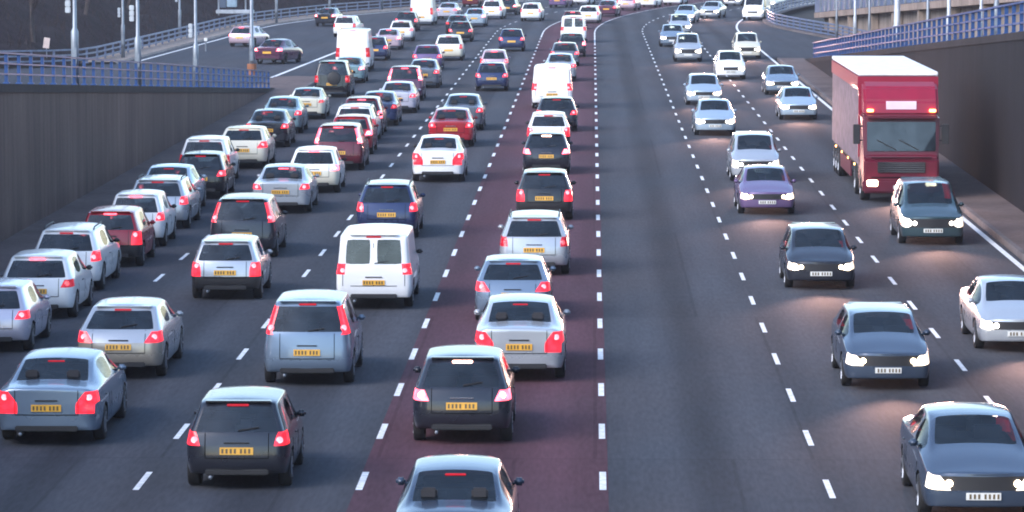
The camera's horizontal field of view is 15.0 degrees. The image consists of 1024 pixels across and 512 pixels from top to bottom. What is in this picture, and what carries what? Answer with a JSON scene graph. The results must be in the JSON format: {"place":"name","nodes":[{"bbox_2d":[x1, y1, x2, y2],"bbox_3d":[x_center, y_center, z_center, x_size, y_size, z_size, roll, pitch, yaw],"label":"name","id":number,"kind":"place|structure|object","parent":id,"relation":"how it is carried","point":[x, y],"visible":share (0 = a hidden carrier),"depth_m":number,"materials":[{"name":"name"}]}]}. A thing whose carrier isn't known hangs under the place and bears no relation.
{"place":"outdoors","nodes":[
{"label":"outdoors","id":0,"kind":"place"},
{"bbox_2d":[0,76,314,271],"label":"verge","id":1,"kind":"structure","parent":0,"point":[76,210],"depth_m":127.82,"materials":[{"name":"grey concrete"}]},
{"bbox_2d":[0,84,274,241],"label":"retaining wall","id":2,"kind":"structure","parent":1,"relation":"on","point":[61,146],"depth_m":123.45,"materials":[{"name":"concrete"}]},
{"bbox_2d":[65,0,78,84],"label":"lamp post","id":3,"kind":"object","parent":2,"relation":"on","point":[74,42],"visible":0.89,"depth_m":126.09,"materials":[{"name":"metal"}]},
{"bbox_2d":[0,52,269,87],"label":"parapet railing","id":4,"kind":"object","parent":2,"relation":"on","point":[102,68],"visible":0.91,"depth_m":138.18,"materials":[{"name":"blue metal"}]},
{"bbox_2d":[129,0,140,85],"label":"lamp post","id":5,"kind":"object","parent":2,"relation":"on","point":[137,47],"visible":0.9,"depth_m":143.58,"materials":[{"name":"metal"}]},
{"bbox_2d":[188,0,198,86],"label":"lamp post","id":6,"kind":"object","parent":2,"relation":"on","point":[195,50],"visible":0.9,"depth_m":164.57,"materials":[{"name":"metal"}]},
{"bbox_2d":[0,0,461,66],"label":"embankment","id":7,"kind":"structure","parent":0,"point":[24,9],"depth_m":263.27,"materials":[{"name":"grey concrete"}]},
{"bbox_2d":[0,0,436,58],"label":"undergrowth","id":8,"kind":"object","parent":7,"relation":"on","point":[85,21],"visible":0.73,"depth_m":258.27,"materials":[{"name":"green plant"}]},
{"bbox_2d":[0,0,548,87],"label":"slip road","id":9,"kind":"structure","parent":0,"point":[311,39],"depth_m":242.06,"materials":[{"name":"grey asphalt"}]},
{"bbox_2d":[0,0,461,66],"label":"guard rail","id":10,"kind":"object","parent":9,"relation":"on","point":[204,30],"visible":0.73,"depth_m":280.71,"materials":[{"name":"blue metal"}]},
{"bbox_2d":[229,26,269,46],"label":"hatchback car","id":11,"kind":"object","parent":9,"relation":"on","point":[239,34],"visible":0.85,"depth_m":262.55,"materials":[{"name":"paint"}]},
{"bbox_2d":[255,38,302,63],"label":"saloon car","id":12,"kind":"object","parent":9,"relation":"on","point":[272,50],"visible":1,"depth_m":233.32,"materials":[{"name":"paint"}]},
{"bbox_2d":[88,0,523,63],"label":"verge","id":13,"kind":"structure","parent":9,"relation":"on","point":[170,45],"depth_m":282.16,"materials":[{"name":"concrete"}]},
{"bbox_2d":[333,15,363,36],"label":"hatchback car","id":14,"kind":"object","parent":9,"relation":"on","point":[348,21],"visible":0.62,"depth_m":282.43,"materials":[{"name":"white paint"}]},
{"bbox_2d":[0,0,938,68],"bbox_3d":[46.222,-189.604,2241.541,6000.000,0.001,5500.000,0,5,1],"label":"ground","id":15,"kind":"structure","parent":0,"point":[808,12],"depth_m":337.28,"materials":[{"name":"soil"}]},
{"bbox_2d":[805,31,1023,211],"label":"retaining wall","id":16,"kind":"structure","parent":15,"relation":"on","point":[981,95],"depth_m":129.78,"materials":[{"name":"concrete"}]},
{"bbox_2d":[812,1,1023,57],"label":"parapet railing","id":17,"kind":"object","parent":16,"relation":"on","point":[828,46],"visible":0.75,"depth_m":154.18,"materials":[{"name":"blue metal"}]},
{"bbox_2d":[814,0,1023,46],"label":"elevated road","id":18,"kind":"structure","parent":15,"relation":"on","point":[882,14],"depth_m":250.69,"materials":[{"name":"concrete"}]},
{"bbox_2d":[0,0,1023,511],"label":"road","id":19,"kind":"structure","parent":0,"point":[704,412],"depth_m":86.60,"materials":[{"name":"grey asphalt"}]},
{"bbox_2d":[0,277,51,349],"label":"hatchback car","id":20,"kind":"object","parent":19,"relation":"on","point":[25,315],"visible":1,"depth_m":81.54,"materials":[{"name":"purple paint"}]},
{"bbox_2d":[3,248,92,316],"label":"hatchback car","id":21,"kind":"object","parent":19,"relation":"on","point":[66,281],"visible":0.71,"depth_m":88.21,"materials":[{"name":"white paint"}]},
{"bbox_2d":[0,347,126,438],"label":"saloon car","id":22,"kind":"object","parent":19,"relation":"on","point":[49,390],"visible":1,"depth_m":67.37,"materials":[{"name":"paint"}]},
{"bbox_2d":[35,221,120,289],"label":"estate car","id":23,"kind":"object","parent":19,"relation":"on","point":[88,243],"visible":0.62,"depth_m":94.66,"materials":[{"name":"white paint"}]},
{"bbox_2d":[85,205,155,265],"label":"hatchback car","id":24,"kind":"object","parent":19,"relation":"on","point":[133,230],"visible":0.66,"depth_m":100.74,"materials":[{"name":"red paint"}]},
{"bbox_2d":[78,296,183,374],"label":"hatchback car","id":25,"kind":"object","parent":19,"relation":"on","point":[134,331],"visible":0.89,"depth_m":77.00,"materials":[{"name":"silver paint"}]},
{"bbox_2d":[112,189,176,245],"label":"hatchback car","id":26,"kind":"object","parent":19,"relation":"on","point":[156,207],"visible":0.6,"depth_m":106.86,"materials":[{"name":"white paint"}]},
{"bbox_2d":[133,173,200,227],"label":"estate car","id":27,"kind":"object","parent":19,"relation":"on","point":[182,195],"visible":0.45,"depth_m":112.81,"materials":[{"name":"silver paint"}]},
{"bbox_2d":[141,163,206,205],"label":"saloon car","id":28,"kind":"object","parent":19,"relation":"on","point":[196,179],"visible":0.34,"depth_m":119.37,"materials":[{"name":"paint"}]},
{"bbox_2d":[179,150,235,196],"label":"hatchback car","id":29,"kind":"object","parent":19,"relation":"on","point":[218,171],"visible":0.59,"depth_m":124.43,"materials":[{"name":"black paint"}]},
{"bbox_2d":[179,135,239,177],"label":"hatchback car","id":30,"kind":"object","parent":19,"relation":"on","point":[220,143],"visible":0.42,"depth_m":131.15,"materials":[{"name":"white paint"}]},
{"bbox_2d":[192,233,272,297],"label":"hatchback car","id":31,"kind":"object","parent":19,"relation":"on","point":[232,261],"visible":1,"depth_m":92.16,"materials":[{"name":"silver paint"}]},
{"bbox_2d":[187,386,305,484],"bbox_3d":[-4.336,2.853,63.779,1.855,1.431,3.891,0,5,1],"label":"hatchback car","id":32,"kind":"object","parent":19,"relation":"on","point":[246,430],"visible":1,"depth_m":62.02,"materials":[{"name":"paint"}]},
{"bbox_2d":[210,192,287,255],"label":"hatchback car","id":33,"kind":"object","parent":19,"relation":"on","point":[264,222],"visible":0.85,"depth_m":103.31,"materials":[{"name":"paint"}]},
{"bbox_2d":[223,125,275,167],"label":"hatchback car","id":34,"kind":"object","parent":19,"relation":"on","point":[255,143],"visible":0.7,"depth_m":138.94,"materials":[{"name":"beige paint"}]},
{"bbox_2d":[246,108,295,146],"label":"saloon car","id":35,"kind":"object","parent":19,"relation":"on","point":[279,125],"visible":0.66,"depth_m":151.76,"materials":[{"name":"paint"}]},
{"bbox_2d":[262,96,308,132],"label":"saloon car","id":36,"kind":"object","parent":19,"relation":"on","point":[295,107],"visible":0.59,"depth_m":161.28,"materials":[{"name":"teal paint"}]},
{"bbox_2d":[253,163,319,211],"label":"saloon car","id":37,"kind":"object","parent":19,"relation":"on","point":[294,186],"visible":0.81,"depth_m":118.65,"materials":[{"name":"silver paint"}]},
{"bbox_2d":[287,87,330,118],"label":"saloon car","id":38,"kind":"object","parent":19,"relation":"on","point":[315,101],"visible":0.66,"depth_m":171.97,"materials":[{"name":"beige paint"}]},
{"bbox_2d":[264,289,364,381],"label":"hatchback car","id":39,"kind":"object","parent":19,"relation":"on","point":[324,337],"visible":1,"depth_m":75.54,"materials":[{"name":"paint"}]},
{"bbox_2d":[288,145,346,191],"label":"hatchback car","id":40,"kind":"object","parent":19,"relation":"on","point":[328,166],"visible":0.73,"depth_m":127.11,"materials":[{"name":"beige paint"}]},
{"bbox_2d":[314,59,354,96],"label":"off road car","id":41,"kind":"object","parent":19,"relation":"on","point":[332,79],"visible":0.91,"depth_m":191.49,"materials":[{"name":"black paint"}]},
{"bbox_2d":[314,122,370,169],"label":"hatchback car","id":42,"kind":"object","parent":19,"relation":"on","point":[350,145],"visible":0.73,"depth_m":137.95,"materials":[{"name":"red paint"}]},
{"bbox_2d":[133,10,565,489],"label":"lane marking","id":43,"kind":"object","parent":19,"relation":"on","point":[144,478],"visible":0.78,"depth_m":81.24,"materials":[{"name":"paint"}]},
{"bbox_2d":[333,56,368,82],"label":"saloon car","id":44,"kind":"object","parent":19,"relation":"on","point":[359,66],"visible":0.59,"depth_m":207.97,"materials":[{"name":"teal paint"}]},
{"bbox_2d":[336,28,374,71],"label":"panel van","id":45,"kind":"object","parent":19,"relation":"on","point":[354,41],"visible":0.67,"depth_m":221.64,"materials":[{"name":"white paint"}]},
{"bbox_2d":[333,113,378,153],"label":"hatchback car","id":46,"kind":"object","parent":19,"relation":"on","point":[369,128],"visible":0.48,"depth_m":147.18,"materials":[{"name":"red paint"}]},
{"bbox_2d":[335,102,382,138],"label":"estate car","id":47,"kind":"object","parent":19,"relation":"on","point":[367,108],"visible":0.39,"depth_m":153.99,"materials":[{"name":"white paint"}]},
{"bbox_2d":[345,95,387,134],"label":"hatchback car","id":48,"kind":"object","parent":19,"relation":"on","point":[377,103],"visible":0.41,"depth_m":159.42,"materials":[{"name":"red paint"}]},
{"bbox_2d":[336,223,422,305],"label":"van","id":49,"kind":"object","parent":19,"relation":"on","point":[388,266],"visible":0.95,"depth_m":89.83,"materials":[{"name":"white paint"}]},
{"bbox_2d":[372,36,390,59],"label":"hatchback car","id":50,"kind":"object","parent":19,"relation":"on","point":[381,48],"visible":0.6,"depth_m":238.44,"materials":[{"name":"blue paint"}]},
{"bbox_2d":[363,90,402,124],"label":"saloon car","id":51,"kind":"object","parent":19,"relation":"on","point":[392,101],"visible":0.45,"depth_m":167.01,"materials":[{"name":"blue paint"}]},
{"bbox_2d":[357,178,424,236],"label":"estate car","id":52,"kind":"object","parent":19,"relation":"on","point":[382,201],"visible":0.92,"depth_m":109.40,"materials":[{"name":"blue paint"}]},
{"bbox_2d":[379,81,420,112],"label":"saloon car","id":53,"kind":"object","parent":19,"relation":"on","point":[407,92],"visible":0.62,"depth_m":177.25,"materials":[{"name":"purple paint"}]},
{"bbox_2d":[387,65,426,100],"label":"hatchback car","id":54,"kind":"object","parent":19,"relation":"on","point":[418,81],"visible":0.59,"depth_m":188.12,"materials":[{"name":"paint"}]},
{"bbox_2d":[410,0,437,24],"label":"panel van","id":55,"kind":"object","parent":19,"relation":"on","point":[425,10],"visible":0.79,"depth_m":310.94,"materials":[{"name":"white paint"}]},
{"bbox_2d":[408,58,442,87],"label":"saloon car","id":56,"kind":"object","parent":19,"relation":"on","point":[431,70],"visible":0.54,"depth_m":202.03,"materials":[{"name":"grey paint"}]},
{"bbox_2d":[413,44,444,69],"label":"hatchback car","id":57,"kind":"object","parent":19,"relation":"on","point":[436,52],"visible":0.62,"depth_m":224.00,"materials":[{"name":"purple paint"}]},
{"bbox_2d":[412,134,469,180],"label":"saloon car","id":58,"kind":"object","parent":19,"relation":"on","point":[440,157],"visible":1,"depth_m":131.85,"materials":[{"name":"white paint"}]},
{"bbox_2d":[355,38,540,489],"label":"lane marking","id":59,"kind":"object","parent":19,"relation":"on","point":[364,475],"visible":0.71,"depth_m":81.79,"materials":[{"name":"paint"}]},
{"bbox_2d":[434,34,465,59],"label":"hatchback car","id":60,"kind":"object","parent":19,"relation":"on","point":[455,47],"visible":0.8,"depth_m":238.31,"materials":[{"name":"beige paint"}]},
{"bbox_2d":[428,107,477,145],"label":"saloon car","id":61,"kind":"object","parent":19,"relation":"on","point":[462,125],"visible":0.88,"depth_m":151.56,"materials":[{"name":"red paint"}]},
{"bbox_2d":[448,21,474,41],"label":"hatchback car","id":62,"kind":"object","parent":19,"relation":"on","point":[463,29],"visible":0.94,"depth_m":272.56,"materials":[{"name":"paint"}]},
{"bbox_2d":[442,93,486,129],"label":"saloon car","id":63,"kind":"object","parent":19,"relation":"on","point":[477,108],"visible":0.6,"depth_m":163.38,"materials":[{"name":"grey paint"}]},
{"bbox_2d":[475,62,510,90],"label":"hatchback car","id":64,"kind":"object","parent":19,"relation":"on","point":[498,76],"visible":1,"depth_m":198.02,"materials":[{"name":"blue paint"}]},
{"bbox_2d":[480,49,510,69],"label":"hatchback car","id":65,"kind":"object","parent":19,"relation":"on","point":[487,56],"visible":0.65,"depth_m":217.06,"materials":[{"name":"paint"}]},
{"bbox_2d":[498,28,526,50],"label":"hatchback car","id":66,"kind":"object","parent":19,"relation":"on","point":[516,39],"visible":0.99,"depth_m":253.82,"materials":[{"name":"blue paint"}]},
{"bbox_2d":[346,0,719,511],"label":"red lane","id":67,"kind":"structure","parent":19,"relation":"on","point":[552,453],"depth_m":79.49,"materials":[{"name":"red asphalt"}]},
{"bbox_2d":[396,454,523,511],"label":"saloon car","id":68,"kind":"object","parent":67,"relation":"on","point":[439,490],"visible":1,"depth_m":54.11,"materials":[{"name":"paint"}]},
{"bbox_2d":[413,344,519,439],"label":"hatchback car","id":69,"kind":"object","parent":67,"relation":"on","point":[465,387],"visible":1,"depth_m":67.25,"materials":[{"name":"paint"}]},
{"bbox_2d":[474,253,555,319],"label":"hatchback car","id":70,"kind":"object","parent":67,"relation":"on","point":[512,273],"visible":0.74,"depth_m":87.34,"materials":[{"name":"paint"}]},
{"bbox_2d":[474,293,569,376],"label":"saloon car","id":71,"kind":"object","parent":67,"relation":"on","point":[531,334],"visible":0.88,"depth_m":76.14,"materials":[{"name":"silver paint"}]},
{"bbox_2d":[498,209,573,273],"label":"estate car","id":72,"kind":"object","parent":67,"relation":"on","point":[545,234],"visible":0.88,"depth_m":98.30,"materials":[{"name":"silver paint"}]},
{"bbox_2d":[514,168,575,218],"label":"hatchback car","id":73,"kind":"object","parent":67,"relation":"on","point":[545,189],"visible":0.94,"depth_m":115.62,"materials":[{"name":"black metal"}]},
{"bbox_2d":[521,130,572,173],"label":"hatchback car","id":74,"kind":"object","parent":67,"relation":"on","point":[542,149],"visible":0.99,"depth_m":135.72,"materials":[{"name":"paint"}]},
{"bbox_2d":[526,111,572,144],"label":"hatchback car","id":75,"kind":"object","parent":67,"relation":"on","point":[560,123],"visible":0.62,"depth_m":148.71,"materials":[{"name":"white paint"}]},
{"bbox_2d":[531,63,574,107],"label":"van","id":76,"kind":"object","parent":67,"relation":"on","point":[552,79],"visible":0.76,"depth_m":180.16,"materials":[{"name":"white paint"}]},
{"bbox_2d":[534,96,579,130],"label":"hatchback car","id":77,"kind":"object","parent":67,"relation":"on","point":[568,109],"visible":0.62,"depth_m":162.17,"materials":[{"name":"paint"}]},
{"bbox_2d":[543,53,577,80],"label":"saloon car","id":78,"kind":"object","parent":67,"relation":"on","point":[556,58],"visible":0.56,"depth_m":209.88,"materials":[{"name":"silver paint"}]},
{"bbox_2d":[549,42,580,65],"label":"hatchback car","id":79,"kind":"object","parent":67,"relation":"on","point":[573,49],"visible":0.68,"depth_m":229.96,"materials":[{"name":"grey paint"}]},
{"bbox_2d":[560,15,587,39],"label":"van","id":80,"kind":"object","parent":67,"relation":"on","point":[568,24],"visible":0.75,"depth_m":270.29,"materials":[{"name":"white paint"}]},
{"bbox_2d":[521,2,544,20],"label":"estate car","id":81,"kind":"object","parent":19,"relation":"on","point":[528,10],"visible":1,"depth_m":322.54,"materials":[{"name":"white paint"}]},
{"bbox_2d":[141,0,1023,270],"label":"edge line","id":82,"kind":"object","parent":19,"relation":"on","point":[997,247],"visible":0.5,"depth_m":196.88,"materials":[{"name":"paint"}]},
{"bbox_2d":[594,0,718,489],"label":"lane marking","id":83,"kind":"object","parent":19,"relation":"on","point":[602,480],"visible":0.98,"depth_m":81.79,"materials":[{"name":"paint"}]},
{"bbox_2d":[658,24,686,46],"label":"saloon car","id":84,"kind":"object","parent":19,"relation":"on","point":[667,34],"visible":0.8,"depth_m":262.95,"materials":[{"name":"paint"}]},
{"bbox_2d":[672,33,702,61],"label":"hatchback car","id":85,"kind":"object","parent":19,"relation":"on","point":[691,48],"visible":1,"depth_m":236.87,"materials":[{"name":"silver paint"}]},
{"bbox_2d":[683,73,722,104],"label":"hatchback car","id":86,"kind":"object","parent":19,"relation":"on","point":[706,87],"visible":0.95,"depth_m":184.40,"materials":[{"name":"paint"}]},
{"bbox_2d":[700,1,726,17],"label":"saloon car","id":87,"kind":"object","parent":19,"relation":"on","point":[713,8],"visible":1,"depth_m":332.18,"materials":[{"name":"silver paint"}]},
{"bbox_2d":[691,98,736,134],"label":"saloon car","id":88,"kind":"object","parent":19,"relation":"on","point":[708,115],"visible":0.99,"depth_m":159.56,"materials":[{"name":"paint"}]},
{"bbox_2d":[713,50,746,78],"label":"hatchback car","id":89,"kind":"object","parent":19,"relation":"on","point":[727,64],"visible":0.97,"depth_m":212.11,"materials":[{"name":"white paint"}]},
{"bbox_2d":[642,14,835,497],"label":"lane marking","id":90,"kind":"object","parent":19,"relation":"on","point":[829,489],"visible":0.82,"depth_m":81.06,"materials":[{"name":"paint"}]},
{"bbox_2d":[732,32,760,58],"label":"hatchback car","id":91,"kind":"object","parent":19,"relation":"on","point":[745,47],"visible":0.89,"depth_m":241.25,"materials":[{"name":"beige paint"}]},
{"bbox_2d":[727,131,781,180],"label":"hatchback car","id":92,"kind":"object","parent":19,"relation":"on","point":[741,154],"visible":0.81,"depth_m":132.95,"materials":[{"name":"silver paint"}]},
{"bbox_2d":[734,164,795,212],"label":"saloon car","id":93,"kind":"object","parent":19,"relation":"on","point":[768,186],"visible":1,"depth_m":118.35,"materials":[{"name":"purple paint"}]},
{"bbox_2d":[762,65,799,94],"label":"saloon car","id":94,"kind":"object","parent":19,"relation":"on","point":[773,79],"visible":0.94,"depth_m":194.58,"materials":[{"name":"paint"}]},
{"bbox_2d":[776,86,817,118],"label":"saloon car","id":95,"kind":"object","parent":19,"relation":"on","point":[798,100],"visible":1,"depth_m":171.48,"materials":[{"name":"paint"}]},
{"bbox_2d":[779,222,856,286],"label":"hatchback car","id":96,"kind":"object","parent":19,"relation":"on","point":[817,254],"visible":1,"depth_m":95.12,"materials":[{"name":"paint"}]},
{"bbox_2d":[691,8,993,403],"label":"lane marking","id":97,"kind":"object","parent":19,"relation":"on","point":[957,361],"visible":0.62,"depth_m":97.28,"materials":[{"name":"paint"}]},
{"bbox_2d":[831,302,929,384],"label":"hatchback car","id":98,"kind":"object","parent":19,"relation":"on","point":[865,345],"visible":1,"depth_m":75.42,"materials":[{"name":"paint"}]},
{"bbox_2d":[832,56,948,199],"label":"lorry","id":99,"kind":"object","parent":19,"relation":"on","point":[885,125],"visible":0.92,"depth_m":123.00,"materials":[{"name":"red paint"}]},
{"bbox_2d":[777,58,1023,261],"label":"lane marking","id":100,"kind":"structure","parent":19,"relation":"on","point":[998,235],"depth_m":114.07,"materials":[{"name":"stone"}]},
{"bbox_2d":[890,177,963,242],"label":"hatchback car","id":101,"kind":"object","parent":19,"relation":"on","point":[919,210],"visible":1,"depth_m":107.80,"materials":[{"name":"paint"}]},
{"bbox_2d":[900,402,1023,511],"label":"saloon car","id":102,"kind":"object","parent":19,"relation":"on","point":[962,454],"visible":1,"depth_m":59.45,"materials":[{"name":"paint"}]},
{"bbox_2d":[960,274,1023,347],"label":"saloon car","id":103,"kind":"object","parent":19,"relation":"on","point":[989,311],"visible":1,"depth_m":82.15,"materials":[{"name":"silver paint"}]},
{"bbox_2d":[738,3,867,58],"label":"slip road","id":104,"kind":"structure","parent":0,"point":[776,43],"depth_m":275.42,"materials":[{"name":"grey asphalt"}]},
{"bbox_2d":[742,0,769,19],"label":"van","id":105,"kind":"object","parent":104,"relation":"on","point":[754,8],"visible":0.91,"depth_m":325.72,"materials":[{"name":"white paint"}]},
{"bbox_2d":[763,4,881,49],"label":"kerb","id":106,"kind":"structure","parent":104,"relation":"on","point":[766,21],"depth_m":298.23,"materials":[{"name":"concrete"}]},
{"bbox_2d":[766,0,913,47],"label":"guard rail","id":107,"kind":"object","parent":106,"relation":"on","point":[768,14],"visible":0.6,"depth_m":296.56,"materials":[{"name":"metal"}]},
{"bbox_2d":[781,58,1023,249],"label":"verge","id":108,"kind":"structure","parent":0,"point":[1002,215],"depth_m":125.11,"materials":[{"name":"grey concrete"}]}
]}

